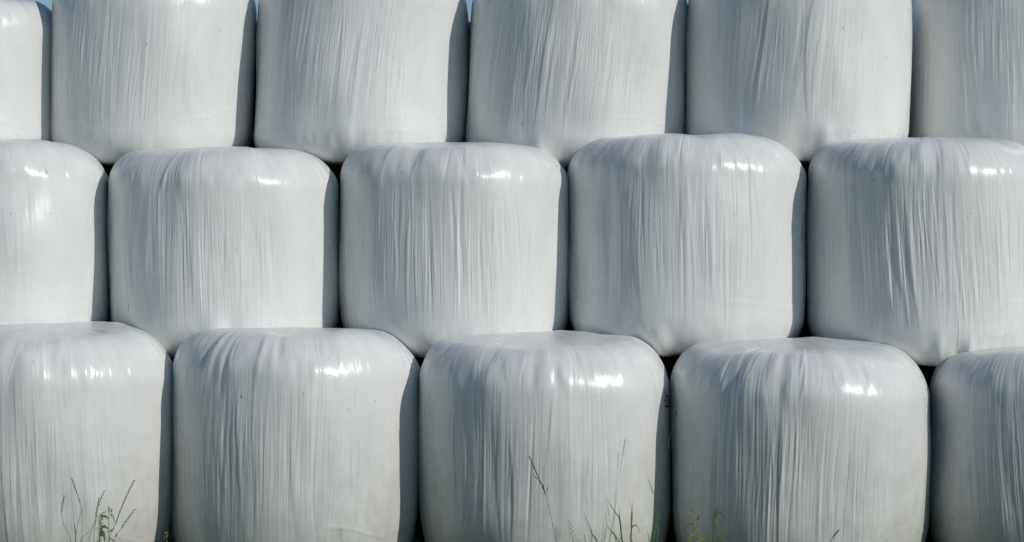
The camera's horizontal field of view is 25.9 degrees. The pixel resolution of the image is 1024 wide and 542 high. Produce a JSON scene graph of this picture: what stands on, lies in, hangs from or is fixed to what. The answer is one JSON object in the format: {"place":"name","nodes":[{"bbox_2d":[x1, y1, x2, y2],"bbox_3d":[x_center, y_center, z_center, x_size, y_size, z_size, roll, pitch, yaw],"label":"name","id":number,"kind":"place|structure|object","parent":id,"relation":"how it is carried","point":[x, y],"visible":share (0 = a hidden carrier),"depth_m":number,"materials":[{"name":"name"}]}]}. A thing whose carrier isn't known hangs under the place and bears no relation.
{"place":"outdoors","nodes":[
{"label":"outdoors","id":0,"kind":"place"},
{"bbox_2d":[61,479,82,541],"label":"rye grass","id":1,"kind":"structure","parent":0,"point":[80,514],"depth_m":10.54,"materials":[{"name":"plant"}]},
{"bbox_2d":[168,530,424,541],"bbox_3d":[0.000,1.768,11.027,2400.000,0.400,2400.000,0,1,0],"label":"ground","id":2,"kind":"structure","parent":0,"point":[415,539],"depth_m":12.92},
{"bbox_2d":[0,321,172,541],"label":"silage bale","id":3,"kind":"object","parent":2,"relation":"on","point":[86,407],"visible":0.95,"depth_m":11.04},
{"bbox_2d":[0,139,109,324],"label":"silage bale","id":4,"kind":"object","parent":3,"relation":"on","point":[54,268],"visible":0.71,"depth_m":11.78},
{"bbox_2d":[0,0,51,140],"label":"silage bale","id":5,"kind":"object","parent":4,"relation":"on","point":[25,62],"visible":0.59,"depth_m":12.49},
{"bbox_2d":[80,491,104,541],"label":"rye grass","id":6,"kind":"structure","parent":2,"relation":"on","point":[95,516],"depth_m":10.56,"materials":[{"name":"plant"}]},
{"bbox_2d":[95,513,108,541],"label":"leafy weed","id":7,"kind":"object","parent":2,"relation":"on","point":[101,532],"visible":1,"depth_m":10.50,"materials":[{"name":"green plant"}]},
{"bbox_2d":[108,505,116,541],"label":"budding weed","id":8,"kind":"object","parent":2,"relation":"on","point":[108,524],"visible":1,"depth_m":10.52,"materials":[{"name":"green plant"}]},
{"bbox_2d":[108,480,135,540],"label":"rye grass","id":9,"kind":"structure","parent":2,"relation":"on","point":[121,509],"depth_m":10.55,"materials":[{"name":"plant"}]},
{"bbox_2d":[171,327,420,541],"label":"silage bale","id":10,"kind":"object","parent":2,"relation":"on","point":[294,434],"visible":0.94,"depth_m":11.12},
{"bbox_2d":[107,146,339,358],"bbox_3d":[-1.589,-0.105,12.297,1.280,1.149,1.289,0,2,0],"label":"silage bale","id":11,"kind":"object","parent":10,"relation":"on","point":[202,238],"visible":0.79,"depth_m":11.75},
{"bbox_2d":[50,0,256,167],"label":"silage bale","id":12,"kind":"object","parent":11,"relation":"on","point":[127,76],"visible":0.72,"depth_m":12.42},
{"bbox_2d":[414,357,423,539],"bbox_3d":[-0.046,0.951,12.876,1.322,1.180,1.319,0,1,0],"label":"shadowed bale","id":13,"kind":"object","parent":2,"relation":"on","point":[418,532],"depth_m":12.49},
{"bbox_2d":[566,171,572,330],"bbox_3d":[0.574,-0.059,13.531,1.322,1.180,1.319,0,1,0],"label":"shadowed bale","id":14,"kind":"object","parent":13,"relation":"on","point":[569,327],"depth_m":12.94},
{"bbox_2d":[529,456,555,540],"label":"brown grass stalk","id":15,"kind":"object","parent":2,"relation":"on","point":[543,489],"depth_m":10.44,"materials":[{"name":"plant"}]},
{"bbox_2d":[418,330,670,541],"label":"silage bale","id":16,"kind":"object","parent":2,"relation":"on","point":[581,419],"visible":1,"depth_m":11.06},
{"bbox_2d":[338,142,568,357],"bbox_3d":[-0.319,-0.122,12.290,1.281,1.178,1.282,0,2,0],"label":"silage bale","id":17,"kind":"object","parent":16,"relation":"on","point":[438,241],"visible":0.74,"depth_m":11.74},
{"bbox_2d":[254,0,469,172],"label":"silage bale","id":18,"kind":"object","parent":17,"relation":"on","point":[338,82],"visible":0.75,"depth_m":12.40},
{"bbox_2d":[664,391,671,408],"bbox_3d":[0.789,0.661,11.380,0.057,0.102,0.025,0,1,0],"label":"dry leaf scrap","id":19,"kind":"object","parent":16,"relation":"attached to","point":[669,404],"visible":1,"depth_m":11.38,"materials":[{"name":"green plant"}]},
{"bbox_2d":[646,411,676,541],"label":"timothy grass","id":20,"kind":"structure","parent":2,"relation":"on","point":[662,476],"depth_m":10.89,"materials":[{"name":"plant"}]},
{"bbox_2d":[684,508,708,541],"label":"flowering weed","id":21,"kind":"object","parent":2,"relation":"on","point":[695,516],"visible":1,"depth_m":10.87,"materials":[{"name":"green plant"}]},
{"bbox_2d":[708,508,729,541],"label":"green grass","id":22,"kind":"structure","parent":2,"relation":"on","point":[714,517],"depth_m":10.88,"materials":[{"name":"green plant"}]},
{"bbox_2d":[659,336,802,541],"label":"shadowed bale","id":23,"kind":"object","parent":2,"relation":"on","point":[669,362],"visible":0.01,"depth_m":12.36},
{"bbox_2d":[799,167,811,336],"bbox_3d":[1.895,-0.058,13.501,1.322,1.180,1.319,0,1,0],"label":"shadowed bale","id":24,"kind":"object","parent":23,"relation":"on","point":[804,332],"visible":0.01,"depth_m":12.89},
{"bbox_2d":[670,337,930,541],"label":"silage bale","id":25,"kind":"object","parent":2,"relation":"on","point":[814,439],"visible":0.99,"depth_m":10.96},
{"bbox_2d":[567,133,806,356],"bbox_3d":[0.961,-0.133,12.263,1.315,1.206,1.315,0,-2,0],"label":"silage bale","id":26,"kind":"object","parent":25,"relation":"on","point":[679,244],"visible":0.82,"depth_m":11.70},
{"bbox_2d":[466,0,687,170],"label":"silage bale","id":27,"kind":"object","parent":26,"relation":"on","point":[562,82],"visible":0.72,"depth_m":12.29},
{"bbox_2d":[685,0,911,166],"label":"silage bale","id":28,"kind":"object","parent":26,"relation":"on","point":[804,82],"visible":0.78,"depth_m":12.12},
{"bbox_2d":[917,365,935,541],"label":"shadowed bale","id":29,"kind":"object","parent":2,"relation":"on","point":[927,372],"visible":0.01,"depth_m":12.26},
{"bbox_2d":[929,346,1023,541],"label":"silage bale","id":30,"kind":"object","parent":2,"relation":"on","point":[977,439],"visible":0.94,"depth_m":11.11},
{"bbox_2d":[806,137,1023,365],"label":"silage bale","id":31,"kind":"object","parent":30,"relation":"on","point":[915,249],"visible":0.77,"depth_m":11.54},
{"bbox_2d":[908,0,1023,144],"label":"silage bale","id":32,"kind":"object","parent":31,"relation":"on","point":[967,76],"visible":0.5,"depth_m":12.46},
{"bbox_2d":[34,0,688,21],"label":"sky","id":33,"kind":"structure","parent":0,"point":[48,3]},
{"bbox_2d":[606,498,622,541],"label":"green grass","id":34,"kind":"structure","parent":0,"point":[621,538],"depth_m":10.91,"materials":[{"name":"plant"}]},
{"bbox_2d":[629,501,638,541],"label":"green grass","id":35,"kind":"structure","parent":0,"point":[631,524],"depth_m":10.94,"materials":[{"name":"plant"}]},
{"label":"shadowed bale","id":36,"kind":"object","parent":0,"visible":0},
{"bbox_2d":[104,168,111,321],"bbox_3d":[-2.066,-0.060,13.591,1.322,1.180,1.319,0,1,0],"label":"shadowed bale","id":37,"kind":"object","parent":36,"relation":"on","point":[107,170],"visible":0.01,"depth_m":13.11},
{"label":"shadowed bale","id":38,"kind":"object","parent":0,"visible":0},
{"bbox_2d":[334,173,342,327],"bbox_3d":[-0.746,-0.059,13.561,1.322,1.180,1.319,0,1,0],"label":"shadowed bale","id":39,"kind":"object","parent":38,"relation":"on","point":[337,175],"visible":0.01,"depth_m":12.98},
{"bbox_2d":[250,58,255,147],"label":"shadowed bale","id":40,"kind":"object","parent":39,"relation":"on","point":[252,145],"depth_m":13.52}
]}

